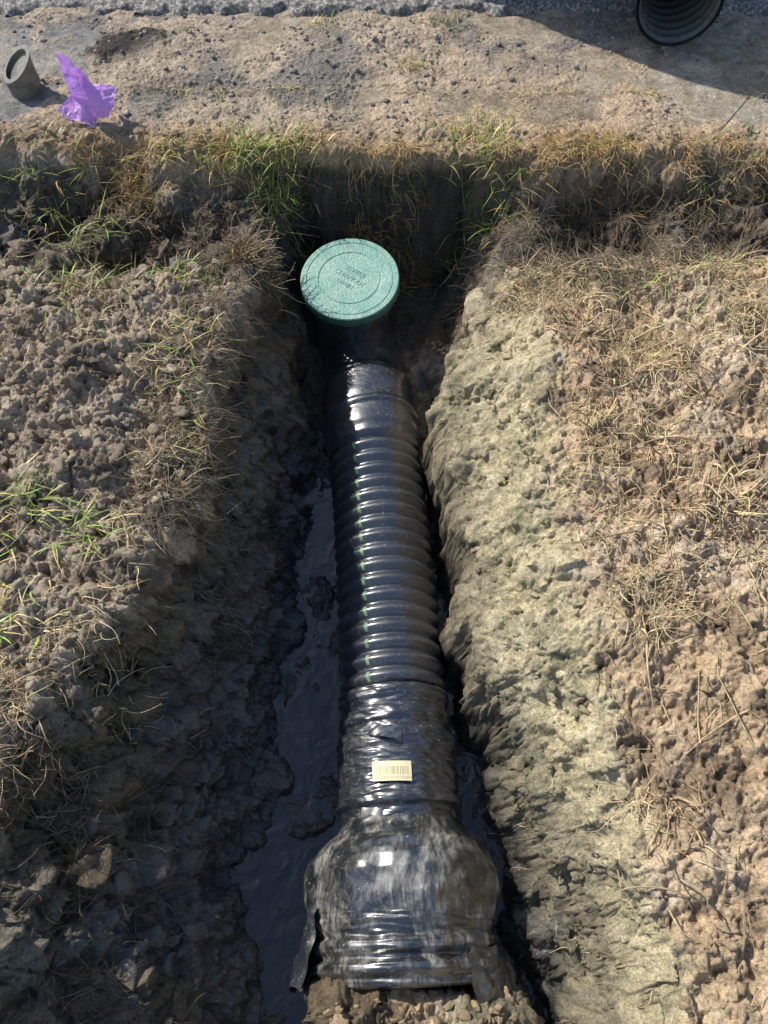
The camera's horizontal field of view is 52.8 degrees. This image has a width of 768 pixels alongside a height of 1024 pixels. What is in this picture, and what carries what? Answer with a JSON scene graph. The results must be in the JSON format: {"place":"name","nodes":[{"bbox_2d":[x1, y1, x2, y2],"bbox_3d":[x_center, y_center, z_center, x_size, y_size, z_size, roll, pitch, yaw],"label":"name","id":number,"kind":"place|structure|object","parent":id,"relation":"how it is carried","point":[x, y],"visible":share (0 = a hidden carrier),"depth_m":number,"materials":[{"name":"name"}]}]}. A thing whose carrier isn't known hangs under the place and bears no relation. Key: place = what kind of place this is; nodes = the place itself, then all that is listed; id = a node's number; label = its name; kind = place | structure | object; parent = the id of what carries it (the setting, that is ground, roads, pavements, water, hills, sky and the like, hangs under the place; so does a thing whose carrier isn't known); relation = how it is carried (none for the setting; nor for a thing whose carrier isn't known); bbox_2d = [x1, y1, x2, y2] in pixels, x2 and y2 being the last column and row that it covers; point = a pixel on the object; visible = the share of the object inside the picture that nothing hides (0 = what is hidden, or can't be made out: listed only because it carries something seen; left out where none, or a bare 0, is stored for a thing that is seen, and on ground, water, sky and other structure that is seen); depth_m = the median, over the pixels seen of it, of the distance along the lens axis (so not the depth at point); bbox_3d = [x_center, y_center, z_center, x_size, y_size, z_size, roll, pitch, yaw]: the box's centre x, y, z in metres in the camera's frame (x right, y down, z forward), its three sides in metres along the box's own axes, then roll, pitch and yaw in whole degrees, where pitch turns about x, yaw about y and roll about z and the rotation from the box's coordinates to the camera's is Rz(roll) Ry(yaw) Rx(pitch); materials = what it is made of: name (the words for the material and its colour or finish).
{"place":"outdoors","nodes":[
{"label":"outdoors","id":0,"kind":"place"},
{"bbox_2d":[0,5,767,1023],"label":"ground","id":1,"kind":"structure","parent":0,"point":[240,763],"depth_m":1.98,"materials":[{"name":"soil"}]},
{"bbox_2d":[55,53,115,127],"bbox_3d":[-0.976,-1.371,2.507,0.207,0.211,0.101,0,60,0],"label":"purple marker flag","id":2,"kind":"object","parent":1,"relation":"on","point":[86,99],"visible":1,"depth_m":2.52,"materials":[{"name":"purple plastic"}]},
{"bbox_2d":[300,239,399,358],"bbox_3d":[-0.111,-0.674,2.690,0.327,0.425,0.326,0,60,0],"label":"green access cover","id":3,"kind":"object","parent":1,"relation":"on","point":[350,288],"visible":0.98,"depth_m":2.53,"materials":[{"name":"plastic"}]},
{"bbox_2d":[0,120,767,1023],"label":"soil clods","id":4,"kind":"object","parent":1,"relation":"on","point":[60,464],"visible":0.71,"depth_m":1.86,"materials":[{"name":"brown soil"}]},
{"bbox_2d":[0,9,767,684],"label":"grass","id":5,"kind":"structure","parent":1,"relation":"on","point":[270,181],"depth_m":2.50,"materials":[{"name":"green plant"}]},
{"bbox_2d":[0,72,767,1023],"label":"dry grass and roots","id":6,"kind":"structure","parent":1,"relation":"on","point":[246,250],"depth_m":2.09,"materials":[{"name":"plant"}]},
{"bbox_2d":[228,470,551,1023],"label":"trench water","id":7,"kind":"structure","parent":1,"relation":"on","point":[272,870],"depth_m":2.11,"materials":[{"name":"grey liquid"}]},
{"bbox_2d":[288,321,516,1003],"bbox_3d":[0.038,0.233,2.298,0.533,0.474,2.061,0,60,0],"label":"corrugated drain pipe","id":8,"kind":"object","parent":1,"relation":"in","point":[402,890],"visible":0.97,"depth_m":1.94,"materials":[{"name":"black plastic"}]},
{"bbox_2d":[711,73,767,140],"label":"twig","id":9,"kind":"object","parent":1,"relation":"on","point":[738,109],"visible":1,"depth_m":2.52,"materials":[{"name":"wood"}]},
{"bbox_2d":[0,15,767,126],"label":"concrete pavement","id":10,"kind":"structure","parent":0,"point":[734,47],"depth_m":2.78,"materials":[{"name":"grey concrete"}]},
{"bbox_2d":[3,44,42,99],"bbox_3d":[-1.245,-1.502,2.638,0.115,0.136,0.115,0,60,0],"label":"pipe stub","id":11,"kind":"object","parent":10,"relation":"on","point":[21,77],"visible":1,"depth_m":2.63,"materials":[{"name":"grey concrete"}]},
{"bbox_2d":[634,0,724,45],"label":"corrugated pipe coil","id":12,"kind":"object","parent":10,"relation":"on","point":[669,22],"visible":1,"depth_m":2.82,"materials":[{"name":"black plastic"}]},
{"bbox_2d":[0,0,767,17],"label":"asphalt road","id":13,"kind":"structure","parent":0,"point":[399,8],"depth_m":2.95,"materials":[{"name":"grey asphalt"}]},
{"bbox_2d":[0,12,767,149],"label":"gravel","id":14,"kind":"structure","parent":0,"point":[333,65],"depth_m":2.71,"materials":[{"name":"grey gravel"}]}
]}

